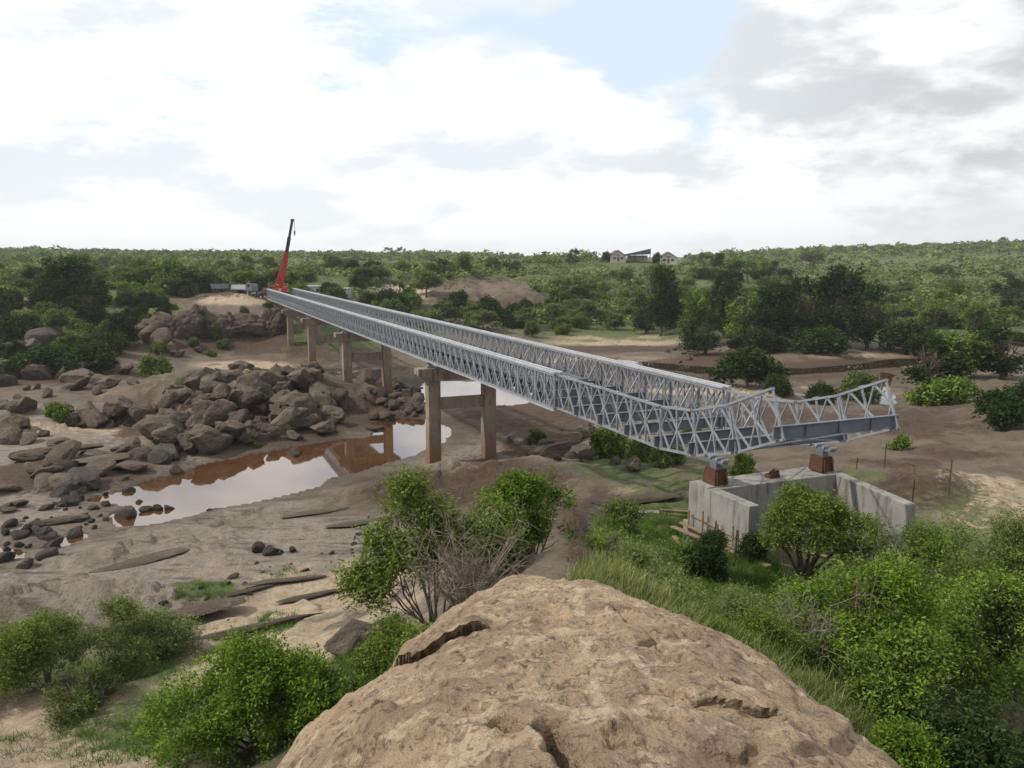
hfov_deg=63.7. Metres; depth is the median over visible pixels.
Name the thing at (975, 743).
acacia bush
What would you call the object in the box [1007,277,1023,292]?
scrub tree
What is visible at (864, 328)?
tree
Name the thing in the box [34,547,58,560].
stone
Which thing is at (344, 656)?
grass
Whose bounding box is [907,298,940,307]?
scrub tree
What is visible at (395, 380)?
boulder
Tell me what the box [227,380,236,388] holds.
boulder
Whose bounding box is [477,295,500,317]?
shrub
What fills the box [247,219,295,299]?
mobile crane
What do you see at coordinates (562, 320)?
scrub tree
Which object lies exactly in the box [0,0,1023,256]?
sky
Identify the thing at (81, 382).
boulder
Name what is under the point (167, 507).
stone
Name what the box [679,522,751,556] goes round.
plank
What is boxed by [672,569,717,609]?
soft shrub
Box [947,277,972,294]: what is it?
scrub tree
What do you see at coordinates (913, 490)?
stake
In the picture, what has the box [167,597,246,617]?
rock ledge
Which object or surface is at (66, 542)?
water
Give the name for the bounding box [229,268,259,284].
scrub tree
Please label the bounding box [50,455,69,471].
stone
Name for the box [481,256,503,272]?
scrub tree
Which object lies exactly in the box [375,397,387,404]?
boulder
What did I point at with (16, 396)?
boulder
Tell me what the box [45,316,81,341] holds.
bank bush
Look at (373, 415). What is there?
boulder
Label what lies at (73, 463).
stone
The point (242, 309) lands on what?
bank bush
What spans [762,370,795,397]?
shrub
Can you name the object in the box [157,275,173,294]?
bank bush
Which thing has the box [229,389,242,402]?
boulder
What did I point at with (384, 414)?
boulder
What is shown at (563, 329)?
shrub
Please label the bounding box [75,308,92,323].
bank bush
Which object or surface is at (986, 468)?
ground
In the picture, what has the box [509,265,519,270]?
bank bush
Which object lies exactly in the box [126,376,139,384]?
boulder
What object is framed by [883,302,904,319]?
scrub tree
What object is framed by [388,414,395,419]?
boulder
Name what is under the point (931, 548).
acacia bush
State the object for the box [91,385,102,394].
boulder
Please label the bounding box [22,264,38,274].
scrub tree
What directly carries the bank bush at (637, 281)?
on the ground at (986, 468)
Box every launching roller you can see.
[702,452,729,485]
[808,443,836,472]
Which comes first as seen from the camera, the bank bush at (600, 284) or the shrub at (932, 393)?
the shrub at (932, 393)
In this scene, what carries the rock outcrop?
on the ground at (986, 468)
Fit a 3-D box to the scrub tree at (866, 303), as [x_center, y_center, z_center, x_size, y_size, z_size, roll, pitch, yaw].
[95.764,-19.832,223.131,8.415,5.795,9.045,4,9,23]
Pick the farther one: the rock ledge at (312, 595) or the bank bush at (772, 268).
the bank bush at (772, 268)
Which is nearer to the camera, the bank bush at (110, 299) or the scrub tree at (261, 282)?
the bank bush at (110, 299)
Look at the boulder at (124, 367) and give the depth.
139.72 m
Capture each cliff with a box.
[135,311,172,339]
[169,304,215,339]
[197,312,234,339]
[231,312,269,337]
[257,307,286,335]
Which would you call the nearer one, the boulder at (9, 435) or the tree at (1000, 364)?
the boulder at (9, 435)
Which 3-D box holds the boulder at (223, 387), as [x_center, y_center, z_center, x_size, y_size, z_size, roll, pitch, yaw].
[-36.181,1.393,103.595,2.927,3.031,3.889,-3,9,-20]
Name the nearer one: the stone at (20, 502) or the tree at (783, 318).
the stone at (20, 502)
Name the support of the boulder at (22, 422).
on the ground at (986, 468)
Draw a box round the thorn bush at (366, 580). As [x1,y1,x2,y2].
[326,461,525,625]
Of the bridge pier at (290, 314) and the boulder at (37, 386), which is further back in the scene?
the bridge pier at (290, 314)
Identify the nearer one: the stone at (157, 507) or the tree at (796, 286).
the stone at (157, 507)
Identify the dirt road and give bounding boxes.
[617,358,931,375]
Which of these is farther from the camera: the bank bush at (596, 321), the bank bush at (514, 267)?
the bank bush at (514, 267)
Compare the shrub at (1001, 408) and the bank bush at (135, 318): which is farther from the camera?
the bank bush at (135, 318)
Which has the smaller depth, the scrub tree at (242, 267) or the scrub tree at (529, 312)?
the scrub tree at (529, 312)
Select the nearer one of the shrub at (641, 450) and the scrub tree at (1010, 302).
the shrub at (641, 450)
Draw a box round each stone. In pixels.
[0,484,21,491]
[0,502,12,508]
[0,507,16,511]
[0,551,15,562]
[1,528,9,534]
[2,546,10,550]
[3,518,17,527]
[8,451,45,461]
[10,499,28,506]
[12,530,30,539]
[13,541,24,547]
[15,557,33,568]
[21,523,31,532]
[23,462,43,474]
[29,520,43,527]
[30,465,64,478]
[31,524,41,536]
[34,472,54,491]
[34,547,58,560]
[35,526,51,536]
[37,530,57,541]
[38,504,54,510]
[42,460,51,466]
[43,439,81,461]
[44,537,63,547]
[46,437,70,446]
[48,473,89,493]
[49,482,80,497]
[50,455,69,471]
[56,501,66,506]
[60,495,78,506]
[66,526,82,538]
[67,460,78,468]
[67,467,100,490]
[67,475,73,482]
[69,490,82,501]
[70,516,78,522]
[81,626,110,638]
[82,465,99,477]
[85,457,116,475]
[87,504,99,510]
[92,450,107,455]
[102,500,110,506]
[110,445,133,452]
[111,445,129,453]
[114,506,136,518]
[115,460,148,471]
[116,475,130,480]
[122,486,135,492]
[124,436,140,446]
[129,446,151,461]
[138,505,153,512]
[146,448,171,464]
[151,443,180,460]
[153,504,162,509]
[164,505,174,509]
[169,464,183,474]
[227,572,238,579]
[251,541,264,552]
[263,545,275,555]
[289,546,295,552]
[291,447,299,456]
[366,425,385,429]
[526,445,536,455]
[537,438,554,445]
[552,454,561,460]
[566,451,576,458]
[577,448,595,460]
[583,422,591,426]
[609,456,620,465]
[625,456,640,471]
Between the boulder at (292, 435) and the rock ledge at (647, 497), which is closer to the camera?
the rock ledge at (647, 497)
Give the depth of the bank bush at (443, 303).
224.28 m
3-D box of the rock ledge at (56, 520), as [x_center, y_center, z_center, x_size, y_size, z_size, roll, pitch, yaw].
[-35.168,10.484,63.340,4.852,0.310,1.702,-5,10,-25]
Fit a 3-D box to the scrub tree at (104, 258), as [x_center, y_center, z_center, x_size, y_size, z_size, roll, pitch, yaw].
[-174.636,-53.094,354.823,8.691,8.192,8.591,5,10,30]
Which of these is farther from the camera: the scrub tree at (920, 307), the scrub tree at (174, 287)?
the scrub tree at (920, 307)
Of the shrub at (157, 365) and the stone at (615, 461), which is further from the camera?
the shrub at (157, 365)
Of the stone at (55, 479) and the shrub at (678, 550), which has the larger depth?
the stone at (55, 479)
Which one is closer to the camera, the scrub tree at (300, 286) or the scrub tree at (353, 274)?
the scrub tree at (300, 286)
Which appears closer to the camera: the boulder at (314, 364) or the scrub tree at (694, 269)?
the boulder at (314, 364)
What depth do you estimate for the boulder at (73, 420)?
97.22 m
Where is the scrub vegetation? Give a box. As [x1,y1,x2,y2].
[0,237,1023,329]
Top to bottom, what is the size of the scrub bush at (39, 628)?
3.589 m
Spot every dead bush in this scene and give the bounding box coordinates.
[387,475,551,614]
[736,559,859,671]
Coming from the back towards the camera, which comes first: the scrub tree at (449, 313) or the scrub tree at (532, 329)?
the scrub tree at (449, 313)
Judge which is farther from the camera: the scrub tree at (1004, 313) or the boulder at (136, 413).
the scrub tree at (1004, 313)
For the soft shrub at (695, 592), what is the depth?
20.54 m
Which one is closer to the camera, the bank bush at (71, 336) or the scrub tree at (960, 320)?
the bank bush at (71, 336)
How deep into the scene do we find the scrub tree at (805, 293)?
262.75 m
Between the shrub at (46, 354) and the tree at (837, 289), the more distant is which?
the tree at (837, 289)
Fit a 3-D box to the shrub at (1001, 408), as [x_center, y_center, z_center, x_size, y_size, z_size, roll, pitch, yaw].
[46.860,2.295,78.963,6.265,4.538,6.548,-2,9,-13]
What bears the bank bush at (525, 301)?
on the ground at (986, 468)
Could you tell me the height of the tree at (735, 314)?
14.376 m
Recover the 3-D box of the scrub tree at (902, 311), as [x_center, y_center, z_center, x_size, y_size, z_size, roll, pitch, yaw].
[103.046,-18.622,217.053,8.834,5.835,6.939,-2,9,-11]
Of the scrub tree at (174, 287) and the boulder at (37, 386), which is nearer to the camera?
the boulder at (37, 386)
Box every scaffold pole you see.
[687,510,689,543]
[701,511,703,530]
[731,525,733,545]
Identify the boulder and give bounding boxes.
[0,359,22,377]
[0,374,17,386]
[0,399,8,409]
[0,413,30,429]
[0,419,21,430]
[0,426,21,444]
[4,401,30,412]
[7,396,37,413]
[13,394,21,398]
[18,431,37,445]
[20,364,53,379]
[23,293,34,307]
[23,384,30,390]
[24,327,61,345]
[24,338,39,350]
[33,383,40,388]
[37,430,49,436]
[42,387,52,397]
[43,401,58,407]
[55,361,87,377]
[59,368,95,383]
[60,383,73,388]
[60,412,79,426]
[69,375,90,390]
[74,421,87,427]
[76,400,109,427]
[89,374,104,384]
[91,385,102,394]
[96,375,121,388]
[102,395,132,419]
[104,420,114,427]
[118,361,133,374]
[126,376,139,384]
[127,405,151,423]
[132,416,179,440]
[139,324,159,342]
[147,415,182,428]
[149,327,172,344]
[151,423,184,443]
[154,388,191,408]
[158,408,175,414]
[162,385,175,394]
[165,410,190,427]
[167,341,175,350]
[168,402,184,409]
[169,350,177,354]
[170,412,187,423]
[173,350,184,357]
[176,431,197,453]
[177,405,189,410]
[181,371,194,383]
[184,367,215,389]
[185,413,203,429]
[188,397,200,403]
[188,428,205,436]
[189,399,202,407]
[190,423,214,430]
[190,426,233,453]
[191,400,213,415]
[194,346,202,351]
[194,418,216,427]
[197,392,227,400]
[198,373,210,389]
[201,384,211,393]
[203,378,225,392]
[203,399,235,421]
[210,371,227,383]
[213,383,231,400]
[215,420,246,438]
[222,369,244,380]
[224,411,230,421]
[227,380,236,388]
[227,409,250,423]
[228,360,244,369]
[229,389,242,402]
[236,372,263,393]
[236,382,274,394]
[236,385,269,410]
[236,428,258,443]
[236,431,260,441]
[237,364,250,371]
[241,361,254,369]
[244,420,262,431]
[254,416,262,420]
[255,402,266,412]
[259,370,282,385]
[261,423,269,432]
[262,416,268,421]
[264,426,280,437]
[267,391,274,396]
[268,407,310,430]
[269,390,288,402]
[269,404,276,410]
[269,408,282,422]
[273,381,297,393]
[273,390,300,408]
[276,422,291,436]
[279,365,293,373]
[279,367,294,375]
[286,367,323,390]
[286,430,303,439]
[288,393,318,413]
[292,367,314,388]
[296,413,317,429]
[301,361,324,372]
[309,380,330,393]
[309,420,335,433]
[310,390,334,407]
[313,411,322,423]
[316,422,329,433]
[318,405,345,423]
[323,392,336,406]
[323,619,377,657]
[325,386,348,404]
[357,369,381,384]
[360,392,366,398]
[368,411,378,419]
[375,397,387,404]
[376,386,388,397]
[378,411,391,419]
[388,399,397,409]
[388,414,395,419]
[391,392,402,397]
[392,377,399,385]
[392,383,401,389]
[396,397,407,403]
[399,380,408,388]
[400,411,407,416]
[403,406,413,414]
[410,387,418,394]
[411,392,424,406]
[412,406,423,412]
[506,431,527,445]
[525,440,572,457]
[563,432,582,443]
[574,426,596,437]
[684,354,691,359]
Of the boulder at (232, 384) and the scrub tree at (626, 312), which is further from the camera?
the scrub tree at (626, 312)
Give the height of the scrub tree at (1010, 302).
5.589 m
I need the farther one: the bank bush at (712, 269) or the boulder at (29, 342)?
the bank bush at (712, 269)
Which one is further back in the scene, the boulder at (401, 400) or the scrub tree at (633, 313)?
the scrub tree at (633, 313)
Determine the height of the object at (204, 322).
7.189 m
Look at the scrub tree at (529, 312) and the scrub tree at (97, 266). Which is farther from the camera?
the scrub tree at (97, 266)
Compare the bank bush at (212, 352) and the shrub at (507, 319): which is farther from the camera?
the shrub at (507, 319)
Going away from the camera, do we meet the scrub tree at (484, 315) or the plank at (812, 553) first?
the plank at (812, 553)
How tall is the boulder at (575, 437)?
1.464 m
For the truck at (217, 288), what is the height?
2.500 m
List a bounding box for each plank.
[660,509,687,512]
[670,526,771,566]
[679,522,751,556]
[690,514,744,541]
[773,545,844,563]
[774,543,826,557]
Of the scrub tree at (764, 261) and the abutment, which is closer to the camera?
the abutment
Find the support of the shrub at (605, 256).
on the ground at (986, 468)
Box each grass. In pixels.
[0,563,397,767]
[557,543,888,743]
[591,503,861,676]
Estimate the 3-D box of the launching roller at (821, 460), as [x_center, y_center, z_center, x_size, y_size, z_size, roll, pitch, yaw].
[15.342,3.617,40.853,0.760,1.306,1.580,-4,9,-22]
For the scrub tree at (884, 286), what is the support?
on the ground at (986, 468)
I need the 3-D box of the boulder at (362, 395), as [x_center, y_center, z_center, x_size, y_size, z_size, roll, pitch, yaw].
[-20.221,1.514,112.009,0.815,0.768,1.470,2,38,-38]
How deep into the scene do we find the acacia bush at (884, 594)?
21.04 m
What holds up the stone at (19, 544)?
in the water at (20, 553)
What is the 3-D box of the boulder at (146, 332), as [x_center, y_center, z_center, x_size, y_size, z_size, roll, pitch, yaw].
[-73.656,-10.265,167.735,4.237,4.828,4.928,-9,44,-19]
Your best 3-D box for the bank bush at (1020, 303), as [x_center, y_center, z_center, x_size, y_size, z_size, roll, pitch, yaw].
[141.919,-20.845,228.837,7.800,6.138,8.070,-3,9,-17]
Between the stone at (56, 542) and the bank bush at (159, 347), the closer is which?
the stone at (56, 542)
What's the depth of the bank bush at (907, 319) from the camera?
189.21 m
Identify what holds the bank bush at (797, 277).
on the ground at (986, 468)
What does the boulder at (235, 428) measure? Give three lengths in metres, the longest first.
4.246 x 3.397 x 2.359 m
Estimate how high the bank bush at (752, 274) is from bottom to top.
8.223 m
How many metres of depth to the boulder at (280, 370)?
115.20 m
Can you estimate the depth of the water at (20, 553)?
57.64 m
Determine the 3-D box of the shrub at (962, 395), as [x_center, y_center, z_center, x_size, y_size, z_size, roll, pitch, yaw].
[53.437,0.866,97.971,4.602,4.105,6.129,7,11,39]
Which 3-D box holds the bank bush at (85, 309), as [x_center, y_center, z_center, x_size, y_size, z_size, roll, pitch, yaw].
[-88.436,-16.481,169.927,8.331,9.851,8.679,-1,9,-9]
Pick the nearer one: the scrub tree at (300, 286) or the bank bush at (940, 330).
the bank bush at (940, 330)
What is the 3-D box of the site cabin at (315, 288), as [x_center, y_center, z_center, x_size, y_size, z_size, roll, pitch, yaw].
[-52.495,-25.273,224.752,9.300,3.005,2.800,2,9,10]
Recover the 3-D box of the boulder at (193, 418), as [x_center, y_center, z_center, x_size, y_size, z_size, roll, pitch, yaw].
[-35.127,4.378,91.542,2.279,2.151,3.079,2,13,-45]
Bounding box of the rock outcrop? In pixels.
[277,574,901,767]
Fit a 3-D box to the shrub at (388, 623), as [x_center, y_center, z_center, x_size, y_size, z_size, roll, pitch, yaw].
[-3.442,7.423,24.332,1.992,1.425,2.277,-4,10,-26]
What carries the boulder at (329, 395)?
on the ground at (986, 468)
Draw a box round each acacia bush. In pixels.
[763,545,969,698]
[768,569,842,654]
[809,507,1010,622]
[822,611,989,728]
[876,677,1023,767]
[911,563,1023,716]
[931,506,1023,625]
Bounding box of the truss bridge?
[266,288,900,456]
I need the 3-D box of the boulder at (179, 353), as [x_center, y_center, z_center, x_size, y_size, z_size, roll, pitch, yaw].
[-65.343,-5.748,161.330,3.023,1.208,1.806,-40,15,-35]
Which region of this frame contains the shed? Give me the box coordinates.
[625,249,650,260]
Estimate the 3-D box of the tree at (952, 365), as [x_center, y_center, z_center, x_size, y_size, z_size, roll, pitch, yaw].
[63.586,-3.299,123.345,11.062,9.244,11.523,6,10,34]
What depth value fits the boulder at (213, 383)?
106.05 m
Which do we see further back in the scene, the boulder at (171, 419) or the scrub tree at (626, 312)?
the scrub tree at (626, 312)
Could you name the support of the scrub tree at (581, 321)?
on the ground at (986, 468)
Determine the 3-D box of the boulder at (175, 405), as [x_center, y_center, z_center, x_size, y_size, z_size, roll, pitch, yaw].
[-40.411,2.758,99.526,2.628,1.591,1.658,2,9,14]
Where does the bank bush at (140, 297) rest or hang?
on the ground at (986, 468)
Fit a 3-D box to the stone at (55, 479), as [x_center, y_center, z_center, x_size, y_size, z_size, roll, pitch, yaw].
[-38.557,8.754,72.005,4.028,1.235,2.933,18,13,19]
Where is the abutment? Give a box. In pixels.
[683,467,915,568]
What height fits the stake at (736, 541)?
1.578 m
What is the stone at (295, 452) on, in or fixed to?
in the water at (239, 481)
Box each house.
[610,250,625,262]
[659,252,677,265]
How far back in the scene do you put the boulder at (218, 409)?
97.48 m
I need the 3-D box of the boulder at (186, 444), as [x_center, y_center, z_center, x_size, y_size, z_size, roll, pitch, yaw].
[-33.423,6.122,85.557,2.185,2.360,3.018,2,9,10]
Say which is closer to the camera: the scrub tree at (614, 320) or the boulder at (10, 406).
the boulder at (10, 406)
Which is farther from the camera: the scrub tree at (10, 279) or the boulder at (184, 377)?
the scrub tree at (10, 279)
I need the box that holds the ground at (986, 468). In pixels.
[0,246,1023,767]
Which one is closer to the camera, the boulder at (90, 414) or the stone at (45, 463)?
the stone at (45, 463)
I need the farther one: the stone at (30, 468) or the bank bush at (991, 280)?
the bank bush at (991, 280)
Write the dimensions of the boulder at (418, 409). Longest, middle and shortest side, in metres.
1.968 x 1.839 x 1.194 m
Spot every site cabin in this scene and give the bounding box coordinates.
[307,285,320,293]
[343,288,350,298]
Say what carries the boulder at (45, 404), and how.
on the ground at (986, 468)
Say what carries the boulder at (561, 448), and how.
on the ground at (986, 468)
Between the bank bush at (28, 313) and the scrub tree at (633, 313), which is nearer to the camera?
the bank bush at (28, 313)
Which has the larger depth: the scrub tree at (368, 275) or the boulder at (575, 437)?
the scrub tree at (368, 275)
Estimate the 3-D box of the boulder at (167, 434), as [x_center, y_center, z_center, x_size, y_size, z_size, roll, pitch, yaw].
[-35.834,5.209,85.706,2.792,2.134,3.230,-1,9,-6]
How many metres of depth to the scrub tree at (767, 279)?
308.34 m
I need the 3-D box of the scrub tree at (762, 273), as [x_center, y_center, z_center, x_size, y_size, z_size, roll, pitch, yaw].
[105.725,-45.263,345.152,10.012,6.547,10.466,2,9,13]
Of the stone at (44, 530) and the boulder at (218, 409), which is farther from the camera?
the boulder at (218, 409)
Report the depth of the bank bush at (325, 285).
220.47 m
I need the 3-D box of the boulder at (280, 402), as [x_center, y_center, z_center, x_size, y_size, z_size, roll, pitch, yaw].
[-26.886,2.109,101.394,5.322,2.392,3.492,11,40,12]
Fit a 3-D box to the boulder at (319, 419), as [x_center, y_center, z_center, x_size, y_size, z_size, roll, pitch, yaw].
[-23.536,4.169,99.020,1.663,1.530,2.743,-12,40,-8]
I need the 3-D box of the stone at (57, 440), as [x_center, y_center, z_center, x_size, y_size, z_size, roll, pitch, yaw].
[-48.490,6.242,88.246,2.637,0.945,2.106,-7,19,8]
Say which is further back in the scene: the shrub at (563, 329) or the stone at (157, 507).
the shrub at (563, 329)
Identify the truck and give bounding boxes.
[211,283,236,292]
[231,283,257,293]
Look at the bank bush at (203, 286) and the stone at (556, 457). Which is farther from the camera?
the bank bush at (203, 286)
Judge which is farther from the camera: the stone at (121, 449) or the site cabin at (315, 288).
the site cabin at (315, 288)
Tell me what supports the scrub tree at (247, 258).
on the ground at (986, 468)
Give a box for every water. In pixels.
[0,545,61,558]
[59,534,87,546]
[87,418,450,526]
[420,381,531,405]
[802,372,897,404]
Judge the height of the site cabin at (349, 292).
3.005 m
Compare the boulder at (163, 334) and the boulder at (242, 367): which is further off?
the boulder at (163, 334)
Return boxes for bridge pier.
[281,307,321,345]
[301,315,347,368]
[334,329,391,392]
[414,362,495,463]
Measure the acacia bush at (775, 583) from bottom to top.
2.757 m
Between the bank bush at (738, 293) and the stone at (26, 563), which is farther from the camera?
the bank bush at (738, 293)
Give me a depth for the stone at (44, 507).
66.31 m
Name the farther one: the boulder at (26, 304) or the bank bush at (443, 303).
the bank bush at (443, 303)
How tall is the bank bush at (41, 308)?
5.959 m
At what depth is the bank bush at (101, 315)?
171.77 m
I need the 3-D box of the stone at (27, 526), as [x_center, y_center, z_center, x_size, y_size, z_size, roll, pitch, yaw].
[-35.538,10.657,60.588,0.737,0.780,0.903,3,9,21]
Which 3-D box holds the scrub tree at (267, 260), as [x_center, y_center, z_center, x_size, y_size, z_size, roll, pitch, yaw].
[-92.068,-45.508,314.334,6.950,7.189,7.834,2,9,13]
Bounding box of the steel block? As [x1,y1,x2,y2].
[765,468,779,478]
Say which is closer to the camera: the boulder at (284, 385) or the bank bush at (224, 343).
the boulder at (284, 385)
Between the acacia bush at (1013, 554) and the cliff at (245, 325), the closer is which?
the acacia bush at (1013, 554)
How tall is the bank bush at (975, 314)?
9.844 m
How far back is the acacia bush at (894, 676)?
18.80 m
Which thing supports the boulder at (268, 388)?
on the ground at (986, 468)
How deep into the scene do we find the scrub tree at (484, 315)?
207.64 m
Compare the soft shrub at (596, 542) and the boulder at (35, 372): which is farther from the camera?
the boulder at (35, 372)
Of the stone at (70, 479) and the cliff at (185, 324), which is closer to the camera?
the stone at (70, 479)
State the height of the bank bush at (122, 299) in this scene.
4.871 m
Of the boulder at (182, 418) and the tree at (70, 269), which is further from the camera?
the tree at (70, 269)
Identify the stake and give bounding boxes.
[735,530,737,556]
[912,479,914,501]
[948,459,952,495]
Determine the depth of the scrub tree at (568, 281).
290.24 m
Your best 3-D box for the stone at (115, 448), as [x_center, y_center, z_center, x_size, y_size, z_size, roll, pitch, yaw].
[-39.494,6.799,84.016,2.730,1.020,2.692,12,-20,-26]
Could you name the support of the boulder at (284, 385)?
on the ground at (986, 468)
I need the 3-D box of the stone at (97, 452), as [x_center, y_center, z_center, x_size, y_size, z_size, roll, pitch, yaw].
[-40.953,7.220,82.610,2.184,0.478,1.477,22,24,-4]
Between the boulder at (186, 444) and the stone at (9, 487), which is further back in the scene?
the boulder at (186, 444)
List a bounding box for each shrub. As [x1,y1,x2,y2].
[0,280,25,310]
[0,310,40,342]
[0,341,77,375]
[36,307,84,331]
[41,400,73,421]
[51,336,122,375]
[114,281,144,295]
[117,619,365,767]
[137,352,173,376]
[144,286,169,300]
[345,625,403,682]
[362,609,419,646]
[365,606,416,642]
[372,286,401,302]
[386,617,437,664]
[400,284,422,304]
[442,287,472,312]
[454,487,535,588]
[465,465,580,555]
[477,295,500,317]
[495,301,539,329]
[527,428,547,444]
[553,323,569,334]
[580,527,625,556]
[585,424,629,459]
[588,522,636,552]
[599,494,651,531]
[601,250,610,262]
[608,531,662,574]
[626,435,656,462]
[631,555,691,589]
[640,525,705,576]
[644,544,683,572]
[648,446,686,468]
[651,251,660,262]
[656,570,722,618]
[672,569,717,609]
[680,428,703,432]
[680,526,733,585]
[702,342,795,386]
[711,578,775,626]
[724,325,793,351]
[728,452,757,475]
[732,530,772,563]
[732,599,817,672]
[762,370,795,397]
[787,323,855,358]
[802,379,836,405]
[837,366,884,401]
[863,709,960,767]
[875,318,940,356]
[885,432,913,450]
[902,374,965,406]
[942,375,983,404]
[967,386,1023,431]
[1003,379,1023,420]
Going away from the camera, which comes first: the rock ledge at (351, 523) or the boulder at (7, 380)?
the rock ledge at (351, 523)
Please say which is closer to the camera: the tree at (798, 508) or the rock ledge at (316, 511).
the tree at (798, 508)
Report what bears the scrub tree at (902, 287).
on the ground at (986, 468)
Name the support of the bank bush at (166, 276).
on the ground at (986, 468)
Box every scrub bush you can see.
[0,602,90,703]
[0,614,56,689]
[37,650,132,728]
[45,588,169,682]
[116,603,224,664]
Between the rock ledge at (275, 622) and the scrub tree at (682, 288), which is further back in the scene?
the scrub tree at (682, 288)
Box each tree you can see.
[0,274,34,289]
[17,262,64,307]
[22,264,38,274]
[24,275,44,289]
[27,247,110,312]
[65,253,107,274]
[74,270,110,309]
[84,263,104,271]
[96,252,115,267]
[108,269,149,288]
[109,265,135,275]
[113,254,132,267]
[127,251,157,278]
[130,264,154,282]
[147,254,195,288]
[162,278,197,297]
[179,282,198,297]
[180,263,225,292]
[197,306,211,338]
[210,259,233,268]
[217,265,236,271]
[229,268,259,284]
[235,261,255,271]
[237,254,253,264]
[247,274,268,290]
[261,269,291,283]
[262,255,278,270]
[270,274,293,286]
[285,267,320,283]
[288,282,310,292]
[317,253,344,271]
[341,254,361,264]
[344,259,359,273]
[346,267,376,281]
[349,276,364,290]
[351,265,375,281]
[354,280,370,292]
[361,259,381,268]
[370,263,392,281]
[394,259,420,276]
[408,268,444,297]
[424,261,441,273]
[429,302,460,320]
[436,257,455,277]
[457,298,483,318]
[462,312,479,327]
[465,308,500,329]
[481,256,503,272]
[511,307,539,321]
[522,321,540,336]
[543,302,561,319]
[547,277,564,288]
[547,315,572,330]
[548,285,576,303]
[557,273,573,288]
[565,298,582,310]
[567,248,581,265]
[569,313,590,328]
[570,286,593,298]
[576,300,598,320]
[602,307,626,329]
[607,267,634,284]
[616,285,648,298]
[616,303,633,315]
[622,293,654,310]
[629,310,636,320]
[630,290,654,334]
[635,257,686,335]
[645,263,672,275]
[675,284,712,341]
[676,308,726,354]
[677,285,689,295]
[680,276,696,290]
[686,265,703,278]
[693,285,711,300]
[697,250,714,266]
[705,262,745,335]
[710,252,727,267]
[720,253,768,283]
[721,281,770,336]
[725,269,745,280]
[737,297,748,307]
[739,275,812,341]
[743,286,755,298]
[751,256,770,267]
[752,268,773,279]
[753,273,785,286]
[754,478,888,582]
[785,271,833,335]
[799,249,826,267]
[799,284,812,298]
[800,298,816,307]
[808,262,869,331]
[834,276,903,347]
[859,280,881,293]
[862,302,881,311]
[862,307,893,321]
[875,280,889,291]
[878,296,901,310]
[882,293,905,302]
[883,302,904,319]
[885,302,918,317]
[889,281,914,295]
[895,330,976,385]
[900,303,929,323]
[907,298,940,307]
[914,304,957,328]
[919,326,996,376]
[923,302,959,325]
[927,316,943,325]
[928,263,955,279]
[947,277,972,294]
[950,293,979,313]
[950,315,968,328]
[963,318,1023,378]
[987,281,1023,299]
[987,304,1022,326]
[989,299,1023,313]
[997,297,1023,313]
[1006,303,1023,319]
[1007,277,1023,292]
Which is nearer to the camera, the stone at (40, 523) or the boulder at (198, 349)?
the stone at (40, 523)
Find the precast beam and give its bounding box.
[598,508,658,516]
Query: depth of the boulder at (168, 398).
99.05 m
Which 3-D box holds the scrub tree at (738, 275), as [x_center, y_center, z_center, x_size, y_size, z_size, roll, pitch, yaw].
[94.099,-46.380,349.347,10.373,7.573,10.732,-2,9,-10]
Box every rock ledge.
[19,443,101,452]
[40,514,88,525]
[74,452,148,464]
[89,547,189,572]
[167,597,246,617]
[196,612,325,639]
[212,583,274,599]
[242,575,325,585]
[277,588,340,602]
[280,507,347,517]
[324,516,390,526]
[589,493,681,505]
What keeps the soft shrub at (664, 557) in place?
on the ground at (986, 468)
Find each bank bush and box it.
[0,339,28,359]
[0,343,6,357]
[3,303,22,315]
[10,307,44,326]
[11,312,41,327]
[12,286,28,305]
[31,301,61,315]
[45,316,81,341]
[52,325,91,347]
[53,297,83,310]
[64,281,106,324]
[71,321,96,334]
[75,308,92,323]
[86,330,133,352]
[89,308,112,324]
[90,317,127,349]
[93,269,112,278]
[100,309,140,344]
[104,293,113,302]
[112,289,137,307]
[116,306,138,323]
[123,286,142,306]
[126,310,151,324]
[130,289,159,305]
[132,314,150,325]
[133,303,153,315]
[134,292,160,307]
[148,341,171,352]
[153,296,175,314]
[156,274,172,292]
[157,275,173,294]
[171,302,178,309]
[185,336,199,346]
[195,280,211,292]
[205,349,217,356]
[210,322,224,337]
[215,337,229,347]
[239,305,249,312]
[253,442,262,447]
[262,301,274,307]
[317,279,348,299]
[320,286,347,298]
[356,289,375,303]
[370,300,379,305]
[377,297,409,319]
[387,281,406,295]
[394,294,411,313]
[400,291,422,310]
[404,309,429,327]
[422,307,443,319]
[430,299,458,315]
[446,263,461,276]
[456,251,473,275]
[501,261,512,269]
[507,270,518,277]
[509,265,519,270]
[510,260,521,267]
[517,297,533,307]
[531,306,542,317]
[532,284,541,291]
[534,301,543,308]
[543,298,551,304]
[548,293,564,301]
[584,282,596,290]
[590,318,599,323]
[594,308,608,324]
[596,280,610,291]
[631,278,643,289]
[694,267,711,279]
[709,266,724,277]
[730,282,745,296]
[750,264,760,279]
[765,259,779,274]
[774,267,793,278]
[781,275,794,281]
[791,275,812,293]
[883,316,922,329]
[897,292,911,303]
[901,349,920,355]
[926,327,947,334]
[927,331,944,351]
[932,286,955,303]
[959,299,995,333]
[982,278,999,287]
[997,272,1015,282]
[1006,331,1023,345]
[1007,330,1023,344]
[1015,298,1023,315]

